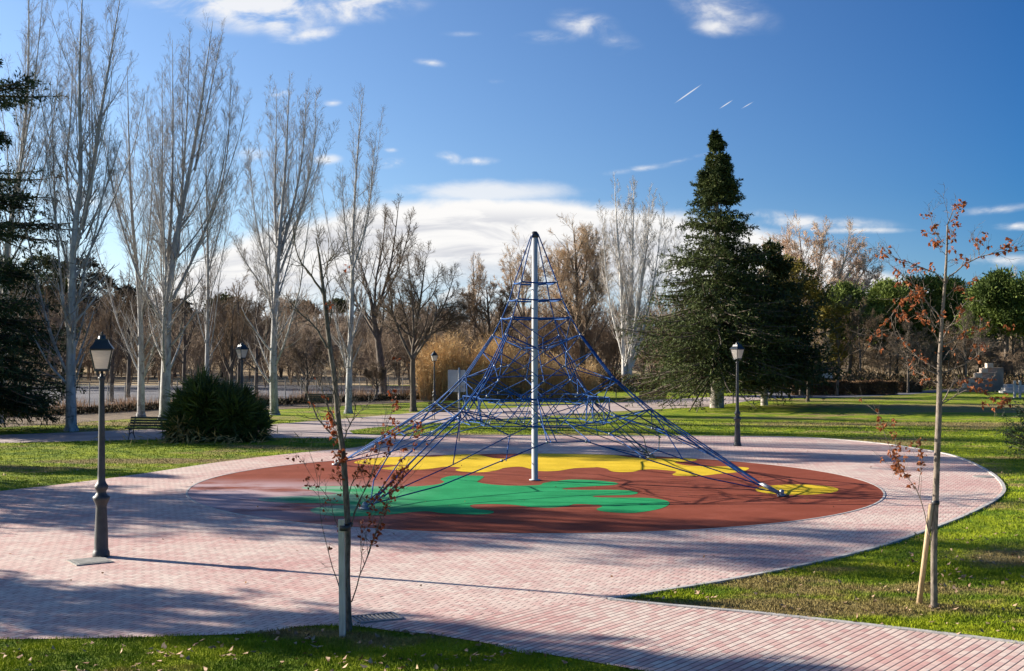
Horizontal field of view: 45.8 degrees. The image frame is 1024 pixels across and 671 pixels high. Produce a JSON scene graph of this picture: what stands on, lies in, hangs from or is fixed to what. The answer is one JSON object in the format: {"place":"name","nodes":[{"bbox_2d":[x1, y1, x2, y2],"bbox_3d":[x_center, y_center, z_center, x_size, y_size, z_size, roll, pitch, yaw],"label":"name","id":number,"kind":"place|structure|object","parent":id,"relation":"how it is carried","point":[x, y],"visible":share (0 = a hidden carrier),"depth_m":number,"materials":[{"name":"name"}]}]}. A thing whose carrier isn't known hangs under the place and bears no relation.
{"place":"outdoors","nodes":[
{"label":"outdoors","id":0,"kind":"place"},
{"bbox_2d":[7,375,416,384],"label":"field","id":1,"kind":"structure","parent":0,"point":[119,379],"depth_m":141.82,"materials":[{"name":"green plant"}]},
{"bbox_2d":[1,250,94,378],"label":"holm oak","id":2,"kind":"object","parent":1,"relation":"on","point":[46,262],"visible":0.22,"depth_m":149.01,"materials":[{"name":"green plant"}]},
{"bbox_2d":[49,251,122,376],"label":"holm oak","id":3,"kind":"object","parent":1,"relation":"on","point":[93,273],"visible":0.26,"depth_m":156.94,"materials":[{"name":"green plant"}]},
{"bbox_2d":[95,284,154,376],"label":"holm oak","id":4,"kind":"object","parent":1,"relation":"on","point":[125,291],"visible":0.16,"depth_m":156.57,"materials":[{"name":"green plant"}]},
{"bbox_2d":[151,295,200,376],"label":"holm oak","id":5,"kind":"object","parent":1,"relation":"on","point":[188,303],"visible":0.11,"depth_m":157.28,"materials":[{"name":"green plant"}]},
{"bbox_2d":[196,289,241,376],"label":"holm oak","id":6,"kind":"object","parent":1,"relation":"on","point":[225,295],"visible":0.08,"depth_m":156.89,"materials":[{"name":"green plant"}]},
{"bbox_2d":[12,282,563,386],"bbox_3d":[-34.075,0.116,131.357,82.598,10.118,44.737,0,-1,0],"label":"woodland","id":7,"kind":"object","parent":1,"relation":"on","point":[392,344],"visible":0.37,"depth_m":117.49,"materials":[{"name":"brown plant"}]},
{"bbox_2d":[0,395,769,442],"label":"path","id":8,"kind":"structure","parent":0,"point":[311,429],"depth_m":59.23,"materials":[{"name":"beige concrete"}]},
{"bbox_2d":[125,416,165,438],"bbox_3d":[-14.924,3.789,49.717,1.800,0.948,0.694,0,-1,8],"label":"park bench","id":9,"kind":"object","parent":8,"relation":"on","point":[152,420],"visible":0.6,"depth_m":49.94,"materials":[{"name":"brown wood"}]},
{"bbox_2d":[431,351,437,410],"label":"street lamp","id":10,"kind":"object","parent":8,"relation":"on","point":[434,355],"visible":0.84,"depth_m":71.59,"materials":[{"name":"black metal"}]},
{"bbox_2d":[428,402,461,419],"bbox_3d":[-3.418,3.938,63.154,1.800,0.948,0.694,0,-1,12],"label":"park bench","id":11,"kind":"object","parent":8,"relation":"on","point":[452,409],"visible":0.46,"depth_m":62.91,"materials":[{"name":"brown wood"}]},
{"bbox_2d":[639,391,666,398],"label":"park bench","id":12,"kind":"object","parent":8,"relation":"on","point":[660,396],"visible":0.72,"depth_m":79.73,"materials":[{"name":"brown wood"}]},
{"bbox_2d":[1,375,888,426],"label":"undergrowth soil","id":13,"kind":"structure","parent":0,"point":[92,416],"depth_m":69.25,"materials":[{"name":"brown soil"}]},
{"bbox_2d":[0,0,93,423],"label":"poplar tree","id":14,"kind":"object","parent":13,"relation":"on","point":[23,139],"visible":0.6,"depth_m":60.30,"materials":[{"name":"white plant"}]},
{"bbox_2d":[167,103,243,375],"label":"poplar tree","id":15,"kind":"object","parent":13,"relation":"on","point":[208,266],"visible":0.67,"depth_m":77.92,"materials":[{"name":"white plant"}]},
{"bbox_2d":[7,386,419,416],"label":"weeds","id":16,"kind":"object","parent":13,"relation":"on","point":[123,403],"visible":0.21,"depth_m":79.50,"materials":[{"name":"brown plant"}]},
{"bbox_2d":[4,393,440,417],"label":"leaf bank","id":17,"kind":"structure","parent":13,"relation":"on","point":[152,407],"depth_m":78.78,"materials":[{"name":"brown plant"}]},
{"bbox_2d":[38,376,417,409],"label":"wire fence","id":18,"kind":"object","parent":13,"relation":"on","point":[285,389],"visible":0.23,"depth_m":80.52,"materials":[{"name":"metal"}]},
{"bbox_2d":[287,328,328,397],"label":"bare tree","id":19,"kind":"object","parent":13,"relation":"on","point":[302,347],"visible":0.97,"depth_m":83.19,"materials":[{"name":"brown plant"}]},
{"bbox_2d":[363,361,388,400],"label":"bare tree","id":20,"kind":"object","parent":13,"relation":"on","point":[381,371],"visible":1,"depth_m":86.43,"materials":[{"name":"brown plant"}]},
{"bbox_2d":[453,252,488,354],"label":"bare tree","id":21,"kind":"object","parent":13,"relation":"on","point":[478,269],"visible":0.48,"depth_m":125.28,"materials":[{"name":"brown plant"}]},
{"bbox_2d":[457,274,527,347],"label":"bare tree","id":22,"kind":"object","parent":13,"relation":"on","point":[474,305],"visible":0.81,"depth_m":111.59,"materials":[{"name":"brown plant"}]},
{"bbox_2d":[490,226,558,372],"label":"bare tree","id":23,"kind":"object","parent":13,"relation":"on","point":[527,277],"visible":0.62,"depth_m":129.99,"materials":[{"name":"brown plant"}]},
{"bbox_2d":[528,213,622,370],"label":"bare tree","id":24,"kind":"object","parent":13,"relation":"on","point":[575,287],"visible":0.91,"depth_m":117.51,"materials":[{"name":"brown plant"}]},
{"bbox_2d":[587,172,687,385],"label":"poplar tree","id":25,"kind":"object","parent":13,"relation":"on","point":[628,361],"visible":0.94,"depth_m":111.78,"materials":[{"name":"grey plant"}]},
{"bbox_2d":[523,366,1023,391],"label":"undergrowth","id":26,"kind":"object","parent":13,"relation":"on","point":[868,374],"visible":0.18,"depth_m":111.02,"materials":[{"name":"brown plant"}]},
{"bbox_2d":[0,436,1001,652],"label":"paving","id":27,"kind":"structure","parent":0,"point":[195,569],"depth_m":21.96,"materials":[{"name":"pink brick"}]},
{"bbox_2d":[67,557,112,565],"bbox_3d":[-7.326,3.919,21.022,0.620,0.035,0.620,0,-1,-35],"label":"utility cover","id":28,"kind":"object","parent":27,"relation":"on","point":[88,561],"visible":1,"depth_m":20.93,"materials":[{"name":"grey concrete"}]},
{"bbox_2d":[89,332,114,556],"bbox_3d":[-7.309,1.935,21.564,0.410,4.010,0.410,0,-1,-14],"label":"street lamp","id":29,"kind":"object","parent":27,"relation":"on","point":[101,349],"visible":0.99,"depth_m":21.47,"materials":[{"name":"metal"}]},
{"bbox_2d":[352,611,402,623],"bbox_3d":[-1.866,3.870,16.604,0.660,0.028,0.460,0,-1,-26],"label":"drain grate","id":30,"kind":"object","parent":27,"relation":"on","point":[375,617],"visible":0.94,"depth_m":16.58,"materials":[{"name":"metal"}]},
{"bbox_2d":[448,368,464,440],"bbox_3d":[-2.230,2.764,48.519,0.740,2.950,0.100,0,-1,18],"label":"notice sign","id":31,"kind":"object","parent":27,"relation":"on","point":[454,376],"visible":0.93,"depth_m":48.52,"materials":[{"name":"metal"}]},
{"bbox_2d":[186,453,884,533],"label":"rubber kerb","id":32,"kind":"structure","parent":27,"relation":"on","point":[881,499],"depth_m":26.30,"materials":[{"name":"rubber"}]},
{"bbox_2d":[188,454,882,532],"bbox_3d":[0.600,4.059,33.407,18.500,0.001,18.500,0,-1,0],"label":"rubber surface","id":33,"kind":"object","parent":27,"relation":"on","point":[705,503],"visible":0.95,"depth_m":29.86,"materials":[{"name":"red rubber"}]},
{"bbox_2d":[258,475,668,515],"bbox_3d":[-1.232,4.028,30.952,10.022,0.001,8.620,0,-1,0],"label":"green patch","id":34,"kind":"object","parent":33,"relation":"on","point":[460,495],"visible":0.94,"depth_m":29.83,"materials":[{"name":"rubber"}]},
{"bbox_2d":[354,453,748,475],"bbox_3d":[1.231,4.120,39.279,12.635,0.001,6.884,0,-1,9],"label":"yellow patch","id":35,"kind":"object","parent":33,"relation":"on","point":[562,461],"visible":0.87,"depth_m":38.94,"materials":[{"name":"rubber"}]},
{"bbox_2d":[332,231,785,509],"bbox_3d":[0.666,0.570,34.345,10.847,6.998,11.483,0,-1,-12],"label":"climbing pyramid","id":36,"kind":"object","parent":33,"relation":"on","point":[535,399],"visible":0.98,"depth_m":33.58,"materials":[{"name":"metal"}]},
{"bbox_2d":[756,484,837,494],"bbox_3d":[7.474,4.037,31.754,2.241,0.001,2.326,0,-1,0],"label":"yellow spot","id":37,"kind":"object","parent":33,"relation":"on","point":[796,489],"visible":0.83,"depth_m":31.74,"materials":[{"name":"rubber"}]},
{"bbox_2d":[409,435,1005,598],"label":"kerb","id":38,"kind":"structure","parent":27,"relation":"on","point":[853,552],"depth_m":23.51,"materials":[{"name":"concrete"}]},
{"bbox_2d":[730,341,744,445],"bbox_3d":[8.587,2.207,46.135,0.410,4.010,0.410,0,-1,-34],"label":"street lamp","id":39,"kind":"object","parent":27,"relation":"on","point":[737,350],"visible":1,"depth_m":46.06,"materials":[{"name":"black metal"}]},
{"bbox_2d":[972,475,994,477],"bbox_3d":[13.651,4.079,35.017,0.660,0.020,0.660,0,-1,0],"label":"manhole cover","id":40,"kind":"object","parent":27,"relation":"on","point":[984,476],"visible":0.98,"depth_m":34.94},
{"bbox_2d":[0,376,1023,670],"bbox_3d":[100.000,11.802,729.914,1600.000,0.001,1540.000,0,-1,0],"label":"ground","id":41,"kind":"structure","parent":0,"point":[920,408],"depth_m":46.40,"materials":[{"name":"green plant"}]},
{"bbox_2d":[0,58,89,428],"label":"cedar tree","id":42,"kind":"object","parent":41,"relation":"on","point":[16,396],"visible":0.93,"depth_m":54.53,"materials":[{"name":"green plant"}]},
{"bbox_2d":[5,0,150,431],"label":"poplar tree","id":43,"kind":"object","parent":41,"relation":"on","point":[71,317],"visible":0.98,"depth_m":54.02,"materials":[{"name":"white plant"}]},
{"bbox_2d":[82,58,193,416],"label":"poplar tree","id":44,"kind":"object","parent":41,"relation":"on","point":[141,359],"visible":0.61,"depth_m":65.87,"materials":[{"name":"white plant"}]},
{"bbox_2d":[95,14,273,416],"bbox_3d":[-16.642,-6.151,61.977,8.152,21.408,5.986,0,-1,0],"label":"poplar tree","id":45,"kind":"object","parent":41,"relation":"on","point":[171,248],"visible":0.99,"depth_m":62.85,"materials":[{"name":"white plant"}]},
{"bbox_2d":[94,364,309,444],"bbox_3d":[-12.028,3.039,48.573,8.609,4.067,4.258,0,-1,0],"label":"yucca bush","id":46,"kind":"object","parent":41,"relation":"on","point":[202,407],"visible":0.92,"depth_m":47.88,"materials":[{"name":"green plant"}]},
{"bbox_2d":[28,385,416,406],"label":"asphalt lot","id":47,"kind":"structure","parent":41,"relation":"on","point":[153,395],"depth_m":107.69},
{"bbox_2d":[9,281,58,385],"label":"bare tree","id":48,"kind":"object","parent":47,"relation":"on","point":[49,293],"visible":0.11,"depth_m":88.03,"materials":[{"name":"brown plant"}]},
{"bbox_2d":[38,290,87,398],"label":"bare tree","id":49,"kind":"object","parent":47,"relation":"on","point":[63,354],"visible":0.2,"depth_m":89.80,"materials":[{"name":"brown plant"}]},
{"bbox_2d":[80,286,132,401],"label":"bare tree","id":50,"kind":"object","parent":47,"relation":"on","point":[109,337],"visible":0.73,"depth_m":83.74,"materials":[{"name":"brown plant"}]},
{"bbox_2d":[95,263,157,397],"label":"bare tree","id":51,"kind":"object","parent":47,"relation":"on","point":[128,356],"visible":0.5,"depth_m":91.92,"materials":[{"name":"brown plant"}]},
{"bbox_2d":[153,263,212,380],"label":"bare tree","id":52,"kind":"object","parent":47,"relation":"on","point":[188,342],"visible":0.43,"depth_m":97.26,"materials":[{"name":"brown plant"}]},
{"bbox_2d":[209,284,252,383],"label":"bare tree","id":53,"kind":"object","parent":47,"relation":"on","point":[231,335],"visible":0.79,"depth_m":82.09,"materials":[{"name":"brown plant"}]},
{"bbox_2d":[213,269,266,385],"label":"bare tree","id":54,"kind":"object","parent":47,"relation":"on","point":[222,313],"visible":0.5,"depth_m":96.10,"materials":[{"name":"brown plant"}]},
{"bbox_2d":[229,295,282,393],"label":"bare tree","id":55,"kind":"object","parent":47,"relation":"on","point":[255,350],"visible":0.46,"depth_m":92.07,"materials":[{"name":"brown plant"}]},
{"bbox_2d":[333,193,419,394],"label":"bare tree","id":56,"kind":"object","parent":47,"relation":"on","point":[376,332],"visible":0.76,"depth_m":98.01,"materials":[{"name":"brown plant"}]},
{"bbox_2d":[235,342,248,388],"bbox_3d":[-11.152,2.250,49.978,0.410,4.010,0.410,-1,-1,43],"label":"street lamp","id":57,"kind":"object","parent":41,"relation":"on","point":[241,349],"visible":0.52,"depth_m":49.93,"materials":[{"name":"black metal"}]},
{"bbox_2d":[225,73,339,414],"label":"poplar tree","id":58,"kind":"object","parent":41,"relation":"on","point":[278,228],"visible":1,"depth_m":67.83,"materials":[{"name":"white plant"}]},
{"bbox_2d":[290,298,319,317],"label":"stone pine","id":59,"kind":"object","parent":41,"relation":"on","point":[307,308],"visible":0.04,"depth_m":209.47,"materials":[{"name":"green plant"}]},
{"bbox_2d":[305,393,333,408],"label":"park bench","id":60,"kind":"object","parent":41,"relation":"on","point":[315,398],"visible":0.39,"depth_m":75.28,"materials":[{"name":"brown wood"}]},
{"bbox_2d":[327,297,348,322],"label":"stone pine","id":61,"kind":"object","parent":41,"relation":"on","point":[338,304],"visible":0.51,"depth_m":208.89,"materials":[{"name":"green plant"}]},
{"bbox_2d":[338,519,352,636],"bbox_3d":[-2.160,3.171,15.729,0.164,1.608,0.417,0,-1,0],"label":"tree stake","id":62,"kind":"object","parent":41,"relation":"on","point":[343,527],"visible":0.97,"depth_m":15.54,"materials":[{"name":"grey wood"}]},
{"bbox_2d":[309,84,387,413],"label":"poplar tree","id":63,"kind":"object","parent":41,"relation":"on","point":[349,355],"visible":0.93,"depth_m":69.75,"materials":[{"name":"white plant"}]},
{"bbox_2d":[269,202,441,631],"bbox_3d":[-2.017,1.081,15.936,2.315,5.794,1.138,0,-1,0],"label":"young tree","id":64,"kind":"object","parent":41,"relation":"on","point":[341,453],"visible":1,"depth_m":15.84,"materials":[{"name":"brown plant"}]},
{"bbox_2d":[364,241,477,411],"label":"bare tree","id":65,"kind":"object","parent":41,"relation":"on","point":[451,319],"visible":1,"depth_m":71.61,"materials":[{"name":"brown plant"}]},
{"bbox_2d":[406,328,604,399],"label":"reeds","id":66,"kind":"object","parent":41,"relation":"on","point":[448,358],"visible":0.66,"depth_m":87.66,"materials":[{"name":"beige plant"}]},
{"bbox_2d":[495,388,519,400],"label":"park bench","id":67,"kind":"object","parent":41,"relation":"on","point":[517,390],"visible":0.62,"depth_m":86.47,"materials":[{"name":"brown wood"}]},
{"bbox_2d":[1,461,1023,670],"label":"fallen leaves","id":68,"kind":"object","parent":41,"relation":"on","point":[435,667],"visible":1,"depth_m":15.33,"materials":[{"name":"brown plant"}]},
{"bbox_2d":[613,385,636,396],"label":"park bench","id":69,"kind":"object","parent":41,"relation":"on","point":[616,389],"visible":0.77,"depth_m":92.52,"materials":[{"name":"brown wood"}]},
{"bbox_2d":[657,306,725,395],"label":"fir tree","id":70,"kind":"object","parent":41,"relation":"on","point":[675,364],"visible":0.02,"depth_m":95.70,"materials":[{"name":"green plant"}]},
{"bbox_2d":[612,128,827,411],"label":"fir tree","id":71,"kind":"object","parent":41,"relation":"on","point":[703,343],"visible":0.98,"depth_m":75.09,"materials":[{"name":"green plant"}]},
{"bbox_2d":[511,286,1023,385],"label":"thicket","id":72,"kind":"object","parent":41,"relation":"on","point":[994,356],"visible":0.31,"depth_m":126.65,"materials":[{"name":"brown plant"}]},
{"bbox_2d":[689,237,850,405],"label":"cedar tree","id":73,"kind":"object","parent":41,"relation":"on","point":[780,270],"visible":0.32,"depth_m":77.96,"materials":[{"name":"green plant"}]},
{"bbox_2d":[759,253,855,395],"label":"broadleaf tree","id":74,"kind":"object","parent":41,"relation":"on","point":[810,285],"visible":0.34,"depth_m":94.65,"materials":[{"name":"brown plant"}]},
{"bbox_2d":[803,318,831,401],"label":"bare tree","id":75,"kind":"object","parent":41,"relation":"on","point":[808,394],"visible":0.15,"depth_m":85.09,"materials":[{"name":"brown plant"}]},
{"bbox_2d":[760,213,884,304],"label":"bare tree","id":76,"kind":"object","parent":41,"relation":"on","point":[852,265],"visible":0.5,"depth_m":139.51,"materials":[{"name":"brown plant"}]},
{"bbox_2d":[809,292,871,395],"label":"bare tree","id":77,"kind":"object","parent":41,"relation":"on","point":[850,338],"visible":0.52,"depth_m":94.63,"materials":[{"name":"brown plant"}]},
{"bbox_2d":[789,379,898,394],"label":"hedge","id":78,"kind":"object","parent":41,"relation":"on","point":[874,387],"visible":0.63,"depth_m":97.47,"materials":[{"name":"green plant"}]},
{"bbox_2d":[811,280,894,376],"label":"stone pine","id":79,"kind":"object","parent":41,"relation":"on","point":[846,288],"visible":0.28,"depth_m":127.00,"materials":[{"name":"green plant"}]},
{"bbox_2d":[833,297,886,372],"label":"bare tree","id":80,"kind":"object","parent":41,"relation":"on","point":[868,326],"visible":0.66,"depth_m":121.51,"materials":[{"name":"brown plant"}]},
{"bbox_2d":[879,306,910,373],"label":"bare tree","id":81,"kind":"object","parent":41,"relation":"on","point":[895,330],"visible":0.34,"depth_m":128.24,"materials":[{"name":"brown plant"}]},
{"bbox_2d":[863,277,943,379],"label":"stone pine","id":82,"kind":"object","parent":41,"relation":"on","point":[885,292],"visible":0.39,"depth_m":129.20,"materials":[{"name":"green plant"}]},
{"bbox_2d":[883,320,932,392],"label":"bare tree","id":83,"kind":"object","parent":41,"relation":"on","point":[894,337],"visible":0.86,"depth_m":101.46,"materials":[{"name":"brown plant"}]},
{"bbox_2d":[895,380,922,392],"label":"hedge","id":84,"kind":"object","parent":41,"relation":"on","point":[915,386],"visible":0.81,"depth_m":102.91,"materials":[{"name":"brown plant"}]},
{"bbox_2d":[916,500,939,603],"bbox_3d":[5.988,3.179,17.431,0.178,1.649,0.489,0,-1,-7],"label":"tree stake","id":85,"kind":"object","parent":41,"relation":"on","point":[924,558],"visible":0.83,"depth_m":17.38,"materials":[{"name":"brown wood"}]},
{"bbox_2d":[842,186,1023,608],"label":"young tree","id":86,"kind":"object","parent":41,"relation":"on","point":[896,465],"visible":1,"depth_m":17.27,"materials":[{"name":"brown plant"}]},
{"bbox_2d":[898,270,971,370],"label":"stone pine","id":87,"kind":"object","parent":41,"relation":"on","point":[934,288],"visible":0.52,"depth_m":135.64,"materials":[{"name":"green plant"}]},
{"bbox_2d":[934,307,994,382],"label":"bare tree","id":88,"kind":"object","parent":41,"relation":"on","point":[949,339],"visible":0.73,"depth_m":105.54,"materials":[{"name":"brown plant"}]},
{"bbox_2d":[945,289,1014,369],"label":"stone pine","id":89,"kind":"object","parent":41,"relation":"on","point":[977,367],"visible":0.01,"depth_m":139.58,"materials":[{"name":"green plant"}]},
{"bbox_2d":[954,264,1023,380],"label":"stone pine","id":90,"kind":"object","parent":41,"relation":"on","point":[997,293],"visible":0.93,"depth_m":118.29,"materials":[{"name":"green plant"}]},
{"bbox_2d":[960,363,1023,392],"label":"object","id":91,"kind":"structure","parent":41,"relation":"on","point":[999,385],"depth_m":106.06,"materials":[{"name":"grey stone"}]},
{"bbox_2d":[992,397,1023,456],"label":"young conifer","id":92,"kind":"object","parent":41,"relation":"on","point":[1013,434],"visible":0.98,"depth_m":41.18,"materials":[{"name":"green plant"}]},
{"bbox_2d":[993,271,1023,346],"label":"stone pine","id":93,"kind":"object","parent":41,"relation":"on","point":[1022,276],"depth_m":123.98,"materials":[{"name":"green plant"}]},
{"bbox_2d":[995,266,1023,372],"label":"bare tree","id":94,"kind":"object","parent":41,"relation":"on","point":[1013,341],"visible":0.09,"depth_m":121.24,"materials":[{"name":"brown plant"}]},
{"bbox_2d":[1013,381,1023,397],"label":"gate post pair","id":95,"kind":"object","parent":41,"relation":"on","point":[1019,384],"visible":1,"depth_m":91.88,"materials":[{"name":"grey stone"}]},
{"bbox_2d":[0,0,1023,325],"label":"sky","id":96,"kind":"structure","parent":0,"point":[500,116],"materials":[{"name":"blue"}]},
{"bbox_2d":[25,336,1023,374],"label":"hill","id":97,"kind":"structure","parent":0,"point":[328,371],"depth_m":175.06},
{"bbox_2d":[371,600,1023,670],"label":"path paving","id":98,"kind":"structure","parent":0,"point":[640,636],"depth_m":15.32,"materials":[{"name":"pink brick"}]},
{"bbox_2d":[607,598,1023,644],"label":"path kerb","id":99,"kind":"structure","parent":98,"relation":"on","point":[835,620],"depth_m":16.43,"materials":[{"name":"concrete"}]},
{"bbox_2d":[760,388,959,398],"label":"road","id":100,"kind":"structure","parent":0,"point":[841,396],"depth_m":96.02,"materials":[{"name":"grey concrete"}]}
]}

